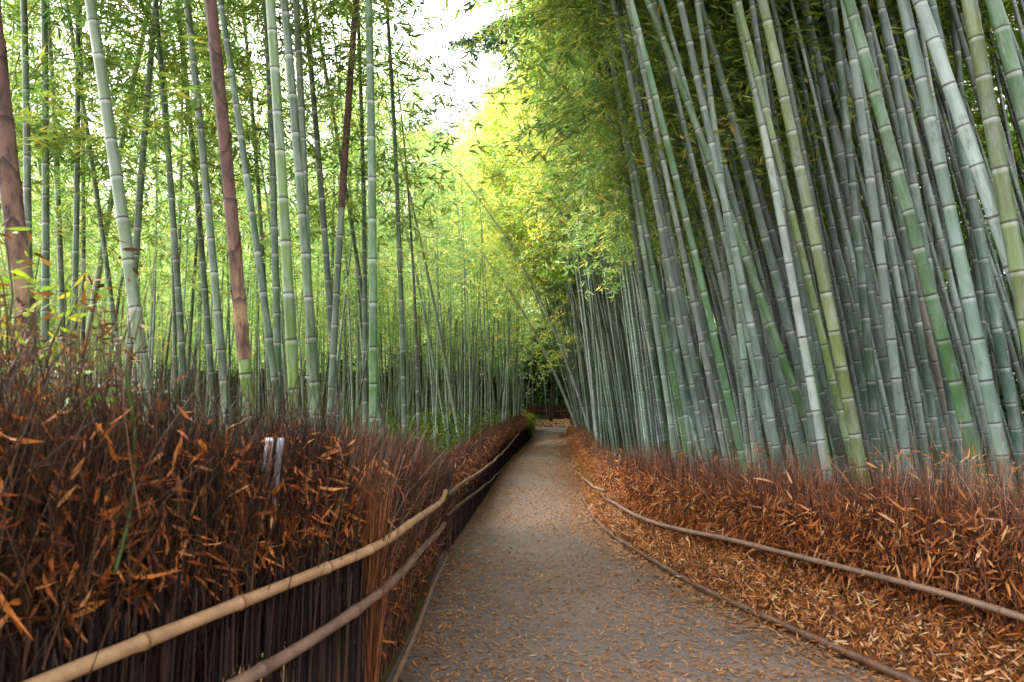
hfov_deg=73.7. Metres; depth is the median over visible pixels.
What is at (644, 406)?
bamboo
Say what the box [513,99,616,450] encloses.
bamboo
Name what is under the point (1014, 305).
bamboo
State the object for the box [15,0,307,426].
bamboo
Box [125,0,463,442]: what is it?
bamboo
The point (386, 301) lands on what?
bamboo
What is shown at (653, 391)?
bamboo
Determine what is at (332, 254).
bamboo
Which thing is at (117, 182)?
bamboo
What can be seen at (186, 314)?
bamboo
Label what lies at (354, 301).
bamboo
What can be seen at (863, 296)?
bamboo
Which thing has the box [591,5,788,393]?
bamboo
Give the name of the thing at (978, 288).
bamboo
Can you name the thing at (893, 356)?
bamboo
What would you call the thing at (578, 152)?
bamboo
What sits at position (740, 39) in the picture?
bamboo
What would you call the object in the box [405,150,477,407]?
bamboo
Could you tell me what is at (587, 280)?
bamboo
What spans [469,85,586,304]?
bamboo
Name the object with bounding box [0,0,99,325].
bamboo
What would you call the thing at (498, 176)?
bamboo
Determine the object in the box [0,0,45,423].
bamboo
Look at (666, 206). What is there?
bamboo
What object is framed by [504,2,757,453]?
bamboo
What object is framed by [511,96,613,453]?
bamboo
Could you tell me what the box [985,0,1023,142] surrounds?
bamboo
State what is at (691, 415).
bamboo
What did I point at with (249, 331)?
bamboo
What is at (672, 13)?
bamboo leaves
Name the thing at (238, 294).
bamboo
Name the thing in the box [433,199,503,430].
bamboo
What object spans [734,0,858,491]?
bamboo
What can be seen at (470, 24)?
sky
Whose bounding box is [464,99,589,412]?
bamboo
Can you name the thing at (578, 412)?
bamboo
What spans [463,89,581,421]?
bamboo
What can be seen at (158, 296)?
bamboo
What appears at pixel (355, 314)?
bamboo
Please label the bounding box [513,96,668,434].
bamboo
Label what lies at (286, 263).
bamboo
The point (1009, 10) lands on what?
distant foliage
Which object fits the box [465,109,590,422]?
bamboo
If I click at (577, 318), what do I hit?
bamboo
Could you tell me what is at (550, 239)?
bamboo
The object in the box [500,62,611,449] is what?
bamboo
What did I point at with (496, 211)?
bamboo
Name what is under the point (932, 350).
bamboo
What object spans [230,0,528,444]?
bamboo
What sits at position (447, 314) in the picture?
bamboo
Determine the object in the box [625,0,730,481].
bamboo
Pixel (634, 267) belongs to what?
bamboo
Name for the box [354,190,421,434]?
bamboo
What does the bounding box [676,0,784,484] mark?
bamboo
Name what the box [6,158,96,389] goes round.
bamboo
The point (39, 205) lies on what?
bamboo
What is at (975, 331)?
bamboo
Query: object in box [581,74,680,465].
bamboo
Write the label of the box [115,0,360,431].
bamboo
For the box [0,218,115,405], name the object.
bamboo sprig
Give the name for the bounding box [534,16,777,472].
bamboo
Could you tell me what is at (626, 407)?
bamboo
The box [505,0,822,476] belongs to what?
bamboo
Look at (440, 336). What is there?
bamboo
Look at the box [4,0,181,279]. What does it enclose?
bamboo
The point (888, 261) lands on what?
bamboo
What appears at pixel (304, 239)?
bamboo
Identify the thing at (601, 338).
bamboo
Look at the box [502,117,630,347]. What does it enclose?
bamboo
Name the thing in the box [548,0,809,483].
bamboo
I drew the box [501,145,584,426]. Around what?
bamboo
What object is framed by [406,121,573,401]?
bamboo
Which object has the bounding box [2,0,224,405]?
bamboo
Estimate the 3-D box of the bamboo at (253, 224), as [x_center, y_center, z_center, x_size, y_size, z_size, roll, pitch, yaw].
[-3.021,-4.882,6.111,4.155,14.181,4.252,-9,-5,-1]
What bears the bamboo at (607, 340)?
on the ground
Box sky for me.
[1,0,1021,400]
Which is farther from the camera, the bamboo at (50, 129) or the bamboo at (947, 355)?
the bamboo at (50, 129)
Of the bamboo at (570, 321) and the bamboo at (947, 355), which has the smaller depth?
the bamboo at (947, 355)
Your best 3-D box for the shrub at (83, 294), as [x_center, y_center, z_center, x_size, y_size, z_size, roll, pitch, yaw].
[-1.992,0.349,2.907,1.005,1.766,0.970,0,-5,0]
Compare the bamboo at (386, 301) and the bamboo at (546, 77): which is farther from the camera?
the bamboo at (386, 301)
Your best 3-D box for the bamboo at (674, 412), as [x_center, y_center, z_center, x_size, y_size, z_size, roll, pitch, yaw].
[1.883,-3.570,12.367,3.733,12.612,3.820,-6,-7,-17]
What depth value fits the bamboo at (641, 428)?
15.03 m
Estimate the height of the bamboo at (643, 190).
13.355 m
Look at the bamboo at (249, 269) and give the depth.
25.06 m
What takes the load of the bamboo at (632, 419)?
on the ground
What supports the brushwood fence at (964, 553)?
on the leaf bank
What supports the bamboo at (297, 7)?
on the ground
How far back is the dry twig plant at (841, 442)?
6.06 m
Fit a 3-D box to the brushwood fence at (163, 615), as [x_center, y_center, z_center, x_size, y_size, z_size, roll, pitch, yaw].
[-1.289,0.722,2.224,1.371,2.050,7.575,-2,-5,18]
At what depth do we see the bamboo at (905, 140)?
6.13 m
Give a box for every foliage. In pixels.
[0,0,716,379]
[0,0,1023,436]
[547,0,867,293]
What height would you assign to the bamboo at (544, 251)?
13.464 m
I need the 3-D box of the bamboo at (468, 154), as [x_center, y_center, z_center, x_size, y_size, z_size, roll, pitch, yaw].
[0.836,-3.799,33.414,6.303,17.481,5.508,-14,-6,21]
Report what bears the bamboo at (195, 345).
on the ground
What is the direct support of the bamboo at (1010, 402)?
on the ground
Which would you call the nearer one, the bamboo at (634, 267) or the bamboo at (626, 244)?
the bamboo at (626, 244)
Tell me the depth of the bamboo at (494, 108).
29.63 m
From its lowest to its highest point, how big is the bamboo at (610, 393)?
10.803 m
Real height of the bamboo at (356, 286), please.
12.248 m
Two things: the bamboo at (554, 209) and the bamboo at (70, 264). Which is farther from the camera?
the bamboo at (70, 264)
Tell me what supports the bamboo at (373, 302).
on the ground
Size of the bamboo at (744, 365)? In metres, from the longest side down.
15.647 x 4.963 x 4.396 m
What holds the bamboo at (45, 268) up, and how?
on the ground
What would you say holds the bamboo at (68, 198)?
on the ground
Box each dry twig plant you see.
[673,405,848,494]
[842,399,1022,501]
[856,400,1021,526]
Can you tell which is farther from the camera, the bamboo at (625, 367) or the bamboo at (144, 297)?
the bamboo at (144, 297)
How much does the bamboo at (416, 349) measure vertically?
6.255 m
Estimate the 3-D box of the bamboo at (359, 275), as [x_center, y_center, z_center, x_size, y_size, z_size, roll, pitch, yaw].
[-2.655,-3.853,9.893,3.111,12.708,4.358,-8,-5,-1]
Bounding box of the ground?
[109,403,1023,681]
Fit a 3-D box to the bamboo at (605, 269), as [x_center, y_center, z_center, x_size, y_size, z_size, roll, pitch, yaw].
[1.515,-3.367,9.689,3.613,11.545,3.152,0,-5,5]
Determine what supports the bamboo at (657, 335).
on the ground
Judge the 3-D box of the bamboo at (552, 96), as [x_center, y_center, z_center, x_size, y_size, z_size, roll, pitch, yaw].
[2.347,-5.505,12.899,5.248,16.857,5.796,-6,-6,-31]
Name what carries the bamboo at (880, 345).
on the ground
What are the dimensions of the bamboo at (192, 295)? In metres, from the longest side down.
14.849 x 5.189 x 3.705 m
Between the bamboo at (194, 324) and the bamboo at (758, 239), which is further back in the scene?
the bamboo at (194, 324)
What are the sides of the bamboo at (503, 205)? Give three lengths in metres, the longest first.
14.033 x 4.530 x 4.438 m
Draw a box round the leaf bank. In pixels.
[577,458,1023,681]
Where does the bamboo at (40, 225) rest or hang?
on the ground
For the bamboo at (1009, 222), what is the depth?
4.60 m
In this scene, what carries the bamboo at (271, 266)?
on the ground
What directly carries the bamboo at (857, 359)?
on the ground
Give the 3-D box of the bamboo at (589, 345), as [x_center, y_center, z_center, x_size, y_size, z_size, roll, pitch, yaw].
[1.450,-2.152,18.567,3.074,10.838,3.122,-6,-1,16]
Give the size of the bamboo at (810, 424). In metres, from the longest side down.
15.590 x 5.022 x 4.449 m
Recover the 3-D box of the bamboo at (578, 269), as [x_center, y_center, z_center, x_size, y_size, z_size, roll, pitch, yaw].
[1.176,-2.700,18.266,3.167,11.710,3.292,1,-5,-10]
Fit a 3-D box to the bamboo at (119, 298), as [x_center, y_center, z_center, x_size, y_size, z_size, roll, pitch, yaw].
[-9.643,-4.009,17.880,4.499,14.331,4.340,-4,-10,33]
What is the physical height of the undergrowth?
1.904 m
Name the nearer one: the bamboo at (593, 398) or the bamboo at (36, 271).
the bamboo at (593, 398)
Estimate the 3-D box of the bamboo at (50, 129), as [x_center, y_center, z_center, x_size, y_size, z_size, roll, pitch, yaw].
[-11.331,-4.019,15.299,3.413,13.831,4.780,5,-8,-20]
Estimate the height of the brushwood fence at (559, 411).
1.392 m
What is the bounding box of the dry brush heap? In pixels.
[0,226,271,669]
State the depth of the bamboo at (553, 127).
14.76 m
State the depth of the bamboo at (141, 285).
15.08 m
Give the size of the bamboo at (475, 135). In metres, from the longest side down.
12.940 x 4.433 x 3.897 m
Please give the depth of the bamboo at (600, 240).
15.48 m
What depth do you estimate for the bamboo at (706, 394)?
9.99 m
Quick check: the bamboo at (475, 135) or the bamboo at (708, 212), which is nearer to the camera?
the bamboo at (708, 212)
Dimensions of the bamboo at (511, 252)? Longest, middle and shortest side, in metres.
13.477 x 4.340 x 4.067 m
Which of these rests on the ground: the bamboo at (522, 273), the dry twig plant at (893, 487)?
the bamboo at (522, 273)
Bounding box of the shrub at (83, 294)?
[0,218,149,469]
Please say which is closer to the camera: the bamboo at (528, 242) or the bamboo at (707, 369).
the bamboo at (707, 369)
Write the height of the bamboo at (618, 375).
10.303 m
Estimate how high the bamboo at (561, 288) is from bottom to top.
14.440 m
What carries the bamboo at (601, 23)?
on the ground
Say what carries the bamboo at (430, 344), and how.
on the ground
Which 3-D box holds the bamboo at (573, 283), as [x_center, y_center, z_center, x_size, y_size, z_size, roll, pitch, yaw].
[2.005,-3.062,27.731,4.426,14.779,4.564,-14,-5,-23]
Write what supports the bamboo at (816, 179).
on the ground
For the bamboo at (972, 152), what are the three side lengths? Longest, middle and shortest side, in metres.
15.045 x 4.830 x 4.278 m
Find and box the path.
[386,423,887,681]
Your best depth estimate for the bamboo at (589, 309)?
20.84 m
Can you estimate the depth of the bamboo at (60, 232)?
9.11 m
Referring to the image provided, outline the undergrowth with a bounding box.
[18,400,1018,493]
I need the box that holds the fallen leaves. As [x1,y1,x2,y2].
[399,418,1023,681]
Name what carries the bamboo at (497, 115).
on the ground
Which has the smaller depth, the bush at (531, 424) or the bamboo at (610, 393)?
the bamboo at (610, 393)
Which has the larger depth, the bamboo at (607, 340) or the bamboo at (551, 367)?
the bamboo at (551, 367)
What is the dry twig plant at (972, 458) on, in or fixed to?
on the leaf bank
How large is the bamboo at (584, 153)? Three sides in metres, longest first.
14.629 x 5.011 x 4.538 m
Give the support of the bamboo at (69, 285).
on the ground
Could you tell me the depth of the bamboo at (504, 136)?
25.73 m
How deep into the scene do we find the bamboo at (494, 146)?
29.08 m
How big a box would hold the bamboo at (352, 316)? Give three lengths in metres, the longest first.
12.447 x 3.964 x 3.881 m
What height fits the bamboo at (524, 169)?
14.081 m
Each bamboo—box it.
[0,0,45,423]
[0,0,91,306]
[0,0,93,321]
[0,0,94,399]
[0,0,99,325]
[0,0,124,322]
[0,0,160,395]
[0,0,199,408]
[0,0,206,378]
[0,26,71,311]
[0,28,93,326]
[0,93,95,347]
[0,175,40,343]
[1,99,90,341]
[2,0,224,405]
[3,0,188,395]
[3,0,1023,506]
[3,106,94,341]
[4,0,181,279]
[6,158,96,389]
[9,0,316,426]
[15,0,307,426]
[15,68,116,357]
[18,0,318,396]
[31,0,297,430]
[33,166,121,358]
[34,70,136,332]
[34,183,92,354]
[50,0,244,419]
[51,0,267,415]
[59,0,423,400]
[67,99,184,420]
[73,0,470,430]
[79,0,268,424]
[85,0,153,435]
[86,96,184,402]
[105,189,190,402]
[108,163,205,354]
[111,0,278,430]
[111,0,291,384]
[112,366,136,572]
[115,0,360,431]
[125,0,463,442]
[139,49,267,387]
[147,192,226,371]
[148,18,263,434]
[149,80,267,398]
[151,143,259,401]
[159,171,227,403]
[164,36,296,396]
[184,0,230,443]
[191,67,314,430]
[204,0,262,657]
[207,58,321,417]
[214,147,290,360]
[215,163,272,417]
[217,0,282,421]
[221,0,458,443]
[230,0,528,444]
[230,64,330,406]
[234,0,474,437]
[249,139,318,352]
[254,1,406,426]
[260,0,433,432]
[265,0,300,426]
[279,141,350,423]
[280,0,321,434]
[281,101,361,349]
[289,42,400,349]
[295,80,421,406]
[295,105,398,407]
[296,85,394,436]
[298,63,408,336]
[301,124,389,350]
[315,183,396,413]
[326,0,433,435]
[334,94,432,438]
[338,71,430,426]
[345,59,459,440]
[349,71,479,445]
[349,107,463,451]
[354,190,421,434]
[354,296,378,437]
[365,0,377,442]
[377,66,456,396]
[384,189,456,430]
[395,60,419,441]
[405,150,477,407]
[406,0,796,462]
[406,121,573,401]
[411,166,482,431]
[414,0,704,468]
[420,165,499,418]
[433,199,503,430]
[437,156,600,434]
[439,173,499,412]
[439,215,578,427]
[443,3,746,441]
[444,113,591,409]
[446,129,589,392]
[449,128,575,418]
[452,120,558,320]
[453,93,569,374]
[453,147,555,330]
[455,84,578,423]
[456,133,551,310]
[457,87,559,339]
[457,177,567,375]
[458,148,586,371]
[458,167,575,329]
[461,0,757,470]
[462,95,580,425]
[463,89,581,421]
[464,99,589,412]
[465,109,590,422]
[465,110,555,306]
[466,0,742,473]
[466,78,563,324]
[467,98,554,301]
[468,85,586,372]
[468,130,587,379]
[469,0,792,466]
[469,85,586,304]
[469,114,576,419]
[470,0,784,483]
[473,0,822,474]
[473,130,578,406]
[475,78,583,352]
[475,159,619,424]
[477,174,561,340]
[479,99,575,401]
[480,90,576,383]
[481,73,610,443]
[482,0,734,368]
[483,79,582,397]
[484,0,752,464]
[484,75,575,281]
[484,245,543,415]
[486,0,616,216]
[487,0,778,472]
[487,97,577,386]
[488,122,584,344]
[488,140,575,366]
[489,92,585,430]
[490,61,586,430]
[490,66,588,433]
[490,130,591,430]
[491,112,589,389]
[492,1,730,425]
[492,53,595,441]
[493,126,582,396]
[494,106,587,429]
[494,111,582,427]
[495,0,809,226]
[495,50,610,448]
[495,94,590,433]
[496,0,734,455]
[496,0,814,350]
[496,2,787,420]
[496,87,592,432]
[497,48,607,443]
[497,85,595,389]
[498,46,604,447]
[499,253,573,384]
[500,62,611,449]
[501,0,791,408]
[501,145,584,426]
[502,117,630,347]
[503,46,610,451]
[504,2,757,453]
[504,53,615,445]
[505,0,749,415]
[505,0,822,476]
[505,84,600,446]
[505,89,612,444]
[506,34,608,443]
[507,84,598,418]
[508,78,602,424]
[508,120,607,347]
[509,13,664,457]
[509,16,648,463]
[510,83,616,459]
[510,142,606,433]
[511,52,634,465]
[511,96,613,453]
[511,121,618,453]
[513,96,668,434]
[513,98,594,435]
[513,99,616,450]
[515,30,630,310]
[515,32,630,461]
[517,67,606,449]
[517,97,637,445]
[518,6,683,464]
[520,116,626,451]
[521,41,645,452]
[521,97,627,461]
[522,68,645,456]
[522,94,634,452]
[523,6,654,249]
[523,40,655,455]
[523,80,638,461]
[525,5,651,462]
[526,0,848,475]
[528,2,653,455]
[528,60,631,456]
[528,68,699,464]
[528,100,639,455]
[530,48,661,455]
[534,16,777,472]
[537,45,647,379]
[542,0,777,477]
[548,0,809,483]
[558,26,808,475]
[569,0,828,275]
[570,0,931,437]
[573,0,804,404]
[580,0,891,483]
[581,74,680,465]
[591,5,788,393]
[593,0,944,453]
[600,276,612,374]
[605,87,804,431]
[610,0,709,473]
[617,0,1009,486]
[619,297,630,372]
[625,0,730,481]
[627,0,750,487]
[642,1,846,491]
[652,0,768,478]
[655,0,960,487]
[666,0,872,462]
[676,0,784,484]
[676,0,901,465]
[676,0,937,476]
[684,0,960,494]
[685,9,885,477]
[694,0,759,483]
[722,6,957,474]
[731,0,833,481]
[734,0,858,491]
[737,0,831,488]
[748,0,823,494]
[757,0,872,491]
[829,0,883,488]
[840,0,914,497]
[842,0,989,506]
[859,0,949,496]
[868,0,997,504]
[876,0,969,493]
[896,0,1020,523]
[912,0,1012,294]
[927,0,1023,495]
[961,0,1023,358]
[977,0,1023,370]
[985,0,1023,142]
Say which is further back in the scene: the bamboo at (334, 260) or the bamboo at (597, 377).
the bamboo at (334, 260)
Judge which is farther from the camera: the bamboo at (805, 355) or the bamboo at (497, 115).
the bamboo at (497, 115)
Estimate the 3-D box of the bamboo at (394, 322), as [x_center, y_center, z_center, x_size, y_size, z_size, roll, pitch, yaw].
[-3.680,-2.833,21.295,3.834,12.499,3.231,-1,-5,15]
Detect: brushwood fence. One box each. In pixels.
[0,261,447,681]
[289,399,477,681]
[431,402,539,550]
[491,404,573,418]
[566,416,648,521]
[595,430,1023,681]
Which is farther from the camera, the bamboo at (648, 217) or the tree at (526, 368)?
the tree at (526, 368)
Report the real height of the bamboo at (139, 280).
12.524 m
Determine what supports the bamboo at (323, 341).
on the ground
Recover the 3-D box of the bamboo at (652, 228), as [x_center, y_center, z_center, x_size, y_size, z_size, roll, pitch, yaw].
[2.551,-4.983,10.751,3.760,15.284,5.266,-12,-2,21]
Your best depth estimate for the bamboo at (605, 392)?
15.86 m
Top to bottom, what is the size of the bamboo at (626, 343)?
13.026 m
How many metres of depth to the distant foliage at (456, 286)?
25.23 m
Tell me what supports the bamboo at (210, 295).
on the ground
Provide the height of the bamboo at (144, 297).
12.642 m
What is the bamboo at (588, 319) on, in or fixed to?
on the ground
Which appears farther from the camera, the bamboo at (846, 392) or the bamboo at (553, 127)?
the bamboo at (553, 127)
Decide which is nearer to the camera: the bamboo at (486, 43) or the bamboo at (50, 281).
the bamboo at (486, 43)
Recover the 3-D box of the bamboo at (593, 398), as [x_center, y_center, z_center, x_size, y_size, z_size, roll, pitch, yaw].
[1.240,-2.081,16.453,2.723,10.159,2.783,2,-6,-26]
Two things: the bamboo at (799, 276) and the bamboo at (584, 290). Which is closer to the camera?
the bamboo at (799, 276)
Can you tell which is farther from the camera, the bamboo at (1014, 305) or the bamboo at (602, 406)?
the bamboo at (602, 406)
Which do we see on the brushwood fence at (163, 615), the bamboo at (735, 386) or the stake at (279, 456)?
the stake at (279, 456)
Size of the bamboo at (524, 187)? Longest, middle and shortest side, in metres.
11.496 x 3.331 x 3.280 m
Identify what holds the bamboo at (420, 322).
on the ground
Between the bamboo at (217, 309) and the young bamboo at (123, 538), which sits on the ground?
the bamboo at (217, 309)
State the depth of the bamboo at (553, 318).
32.90 m
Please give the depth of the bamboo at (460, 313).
30.57 m
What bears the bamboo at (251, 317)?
on the ground
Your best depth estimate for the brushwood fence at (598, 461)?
11.30 m
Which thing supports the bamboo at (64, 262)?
on the ground
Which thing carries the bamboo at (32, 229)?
on the ground
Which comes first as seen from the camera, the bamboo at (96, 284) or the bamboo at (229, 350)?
the bamboo at (96, 284)
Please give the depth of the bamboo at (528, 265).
27.95 m
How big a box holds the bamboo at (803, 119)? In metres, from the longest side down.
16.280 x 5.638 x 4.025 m
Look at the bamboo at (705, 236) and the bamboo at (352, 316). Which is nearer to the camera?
the bamboo at (705, 236)
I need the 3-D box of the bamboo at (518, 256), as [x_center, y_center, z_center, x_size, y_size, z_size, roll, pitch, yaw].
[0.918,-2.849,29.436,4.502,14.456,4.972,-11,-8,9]
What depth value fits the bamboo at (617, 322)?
16.19 m
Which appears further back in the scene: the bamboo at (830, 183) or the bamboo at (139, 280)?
the bamboo at (139, 280)
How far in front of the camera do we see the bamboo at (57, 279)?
31.73 m
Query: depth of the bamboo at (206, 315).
9.01 m
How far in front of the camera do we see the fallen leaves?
4.70 m
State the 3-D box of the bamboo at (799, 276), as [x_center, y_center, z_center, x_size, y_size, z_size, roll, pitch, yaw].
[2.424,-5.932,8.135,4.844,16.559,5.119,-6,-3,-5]
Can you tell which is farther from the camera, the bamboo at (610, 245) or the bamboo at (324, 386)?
the bamboo at (324, 386)
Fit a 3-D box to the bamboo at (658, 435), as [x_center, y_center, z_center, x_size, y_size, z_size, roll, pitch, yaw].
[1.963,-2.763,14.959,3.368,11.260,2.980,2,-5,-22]
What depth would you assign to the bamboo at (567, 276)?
21.54 m
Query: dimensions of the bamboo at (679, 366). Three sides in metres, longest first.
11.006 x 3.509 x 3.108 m
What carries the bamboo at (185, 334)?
on the ground
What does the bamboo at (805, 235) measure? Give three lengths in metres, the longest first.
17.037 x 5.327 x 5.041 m
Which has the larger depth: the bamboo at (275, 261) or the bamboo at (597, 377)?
the bamboo at (597, 377)
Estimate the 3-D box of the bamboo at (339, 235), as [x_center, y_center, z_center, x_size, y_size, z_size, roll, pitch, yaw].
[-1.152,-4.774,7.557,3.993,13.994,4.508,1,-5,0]
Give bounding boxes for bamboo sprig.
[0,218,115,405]
[57,359,114,442]
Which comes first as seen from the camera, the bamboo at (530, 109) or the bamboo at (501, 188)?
the bamboo at (530, 109)
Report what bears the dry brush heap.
on the brushwood fence at (163, 615)
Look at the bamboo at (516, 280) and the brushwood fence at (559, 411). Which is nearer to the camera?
the bamboo at (516, 280)
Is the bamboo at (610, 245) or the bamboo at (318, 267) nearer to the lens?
the bamboo at (610, 245)
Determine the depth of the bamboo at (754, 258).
11.89 m
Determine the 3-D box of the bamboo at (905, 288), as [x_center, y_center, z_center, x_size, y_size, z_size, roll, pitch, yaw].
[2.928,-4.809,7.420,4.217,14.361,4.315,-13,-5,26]
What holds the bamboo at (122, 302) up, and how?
on the ground
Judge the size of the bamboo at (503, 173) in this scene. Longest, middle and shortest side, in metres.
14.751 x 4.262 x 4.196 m
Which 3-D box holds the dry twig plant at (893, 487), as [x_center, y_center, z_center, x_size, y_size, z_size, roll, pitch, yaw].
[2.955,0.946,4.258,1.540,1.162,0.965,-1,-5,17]
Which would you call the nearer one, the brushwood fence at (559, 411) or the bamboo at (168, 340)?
the bamboo at (168, 340)
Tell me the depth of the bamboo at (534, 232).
23.86 m
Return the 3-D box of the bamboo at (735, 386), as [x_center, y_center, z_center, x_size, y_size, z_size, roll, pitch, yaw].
[2.030,-5.348,10.943,4.710,16.059,4.978,-12,-4,23]
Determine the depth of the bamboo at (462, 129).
28.90 m
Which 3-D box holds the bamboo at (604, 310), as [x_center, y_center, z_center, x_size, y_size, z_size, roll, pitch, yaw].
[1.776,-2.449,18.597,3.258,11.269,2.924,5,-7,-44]
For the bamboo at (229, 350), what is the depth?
20.53 m
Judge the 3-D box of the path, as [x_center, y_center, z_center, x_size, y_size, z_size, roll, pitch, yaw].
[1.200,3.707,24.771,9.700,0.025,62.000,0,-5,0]
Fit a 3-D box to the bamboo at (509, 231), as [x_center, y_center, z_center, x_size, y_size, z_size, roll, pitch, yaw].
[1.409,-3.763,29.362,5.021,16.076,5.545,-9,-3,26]
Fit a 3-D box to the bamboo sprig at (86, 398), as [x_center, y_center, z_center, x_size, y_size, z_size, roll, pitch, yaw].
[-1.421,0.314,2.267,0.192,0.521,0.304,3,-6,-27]
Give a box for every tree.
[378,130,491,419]
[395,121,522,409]
[518,302,569,420]
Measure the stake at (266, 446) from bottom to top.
0.510 m
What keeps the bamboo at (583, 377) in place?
on the ground
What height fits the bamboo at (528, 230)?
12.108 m
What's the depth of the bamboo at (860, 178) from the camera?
8.49 m
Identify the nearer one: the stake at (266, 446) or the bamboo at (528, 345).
the stake at (266, 446)
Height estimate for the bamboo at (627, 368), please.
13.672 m
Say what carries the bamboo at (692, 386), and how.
on the ground
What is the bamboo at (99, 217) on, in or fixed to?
on the ground
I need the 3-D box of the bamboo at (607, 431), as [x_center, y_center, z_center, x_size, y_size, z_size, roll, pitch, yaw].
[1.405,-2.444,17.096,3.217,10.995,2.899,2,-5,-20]
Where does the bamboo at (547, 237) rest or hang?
on the leaf bank
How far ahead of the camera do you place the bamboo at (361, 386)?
7.98 m
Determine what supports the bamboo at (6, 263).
on the ground
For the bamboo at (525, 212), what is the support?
on the ground
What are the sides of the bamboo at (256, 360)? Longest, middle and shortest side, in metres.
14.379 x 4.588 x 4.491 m
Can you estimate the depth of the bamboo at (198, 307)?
21.02 m
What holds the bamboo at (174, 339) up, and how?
on the ground
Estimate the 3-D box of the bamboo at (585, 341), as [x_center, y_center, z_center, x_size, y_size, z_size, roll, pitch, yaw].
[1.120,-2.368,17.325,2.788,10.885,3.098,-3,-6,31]
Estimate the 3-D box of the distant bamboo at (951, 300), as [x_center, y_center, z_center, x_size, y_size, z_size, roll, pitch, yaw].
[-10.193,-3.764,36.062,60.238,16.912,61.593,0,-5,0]
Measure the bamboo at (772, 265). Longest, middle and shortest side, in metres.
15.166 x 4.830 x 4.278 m
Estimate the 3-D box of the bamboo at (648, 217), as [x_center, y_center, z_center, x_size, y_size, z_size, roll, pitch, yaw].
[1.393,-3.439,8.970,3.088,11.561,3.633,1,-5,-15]
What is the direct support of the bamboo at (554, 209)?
on the ground
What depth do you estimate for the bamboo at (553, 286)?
27.13 m
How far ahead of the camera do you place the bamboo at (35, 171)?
18.81 m
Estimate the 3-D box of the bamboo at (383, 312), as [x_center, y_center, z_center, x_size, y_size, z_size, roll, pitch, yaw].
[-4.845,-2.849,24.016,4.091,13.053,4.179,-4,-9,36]
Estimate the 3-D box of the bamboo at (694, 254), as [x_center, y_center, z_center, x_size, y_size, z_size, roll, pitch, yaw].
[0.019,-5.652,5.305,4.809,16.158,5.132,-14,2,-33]
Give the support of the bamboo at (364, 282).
on the ground
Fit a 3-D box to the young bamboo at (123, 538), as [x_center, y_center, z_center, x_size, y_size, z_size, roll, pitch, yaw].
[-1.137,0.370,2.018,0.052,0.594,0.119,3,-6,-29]
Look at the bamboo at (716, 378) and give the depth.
8.13 m
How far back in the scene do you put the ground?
5.06 m
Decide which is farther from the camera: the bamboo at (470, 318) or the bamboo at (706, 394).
the bamboo at (470, 318)
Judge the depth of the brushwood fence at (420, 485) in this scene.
4.43 m
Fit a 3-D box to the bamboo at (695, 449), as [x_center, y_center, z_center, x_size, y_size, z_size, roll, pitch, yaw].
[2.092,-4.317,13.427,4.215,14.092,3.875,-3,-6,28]
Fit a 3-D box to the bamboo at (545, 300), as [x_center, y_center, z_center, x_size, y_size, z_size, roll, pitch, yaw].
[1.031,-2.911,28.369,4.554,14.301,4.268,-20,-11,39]
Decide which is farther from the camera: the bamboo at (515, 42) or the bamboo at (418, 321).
the bamboo at (418, 321)
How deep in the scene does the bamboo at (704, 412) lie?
7.58 m
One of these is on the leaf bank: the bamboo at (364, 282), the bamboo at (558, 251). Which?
the bamboo at (558, 251)
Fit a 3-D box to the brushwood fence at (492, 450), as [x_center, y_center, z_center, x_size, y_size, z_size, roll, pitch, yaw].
[0.012,2.720,22.221,1.253,1.557,31.896,0,-5,4]
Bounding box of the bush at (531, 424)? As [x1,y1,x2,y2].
[519,406,539,436]
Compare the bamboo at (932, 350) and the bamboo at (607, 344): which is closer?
the bamboo at (932, 350)
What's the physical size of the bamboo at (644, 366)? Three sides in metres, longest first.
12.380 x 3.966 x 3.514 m
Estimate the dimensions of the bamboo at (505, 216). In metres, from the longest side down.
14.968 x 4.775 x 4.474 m
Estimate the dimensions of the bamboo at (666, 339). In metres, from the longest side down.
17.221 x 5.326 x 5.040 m
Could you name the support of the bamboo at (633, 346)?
on the ground
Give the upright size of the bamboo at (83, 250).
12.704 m
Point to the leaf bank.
(869, 650)
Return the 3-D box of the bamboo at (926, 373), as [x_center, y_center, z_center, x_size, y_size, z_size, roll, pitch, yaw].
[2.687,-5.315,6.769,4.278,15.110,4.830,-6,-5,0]
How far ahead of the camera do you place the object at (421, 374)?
43.91 m
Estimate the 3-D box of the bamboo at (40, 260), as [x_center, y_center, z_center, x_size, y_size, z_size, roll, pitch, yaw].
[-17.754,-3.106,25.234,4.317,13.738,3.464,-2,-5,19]
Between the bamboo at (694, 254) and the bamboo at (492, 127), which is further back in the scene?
the bamboo at (492, 127)
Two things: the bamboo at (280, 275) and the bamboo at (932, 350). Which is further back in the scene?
the bamboo at (280, 275)
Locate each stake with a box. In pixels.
[258,438,273,502]
[267,438,283,540]
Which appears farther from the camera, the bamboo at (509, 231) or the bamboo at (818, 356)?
the bamboo at (509, 231)
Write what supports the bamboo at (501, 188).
on the ground
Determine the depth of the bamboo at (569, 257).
21.32 m
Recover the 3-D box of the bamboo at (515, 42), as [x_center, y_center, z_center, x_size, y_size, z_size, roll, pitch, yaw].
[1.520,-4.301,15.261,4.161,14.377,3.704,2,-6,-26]
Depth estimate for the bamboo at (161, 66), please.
7.50 m
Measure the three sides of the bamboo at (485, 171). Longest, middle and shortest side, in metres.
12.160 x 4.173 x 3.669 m
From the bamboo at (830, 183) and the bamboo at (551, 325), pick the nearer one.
the bamboo at (830, 183)

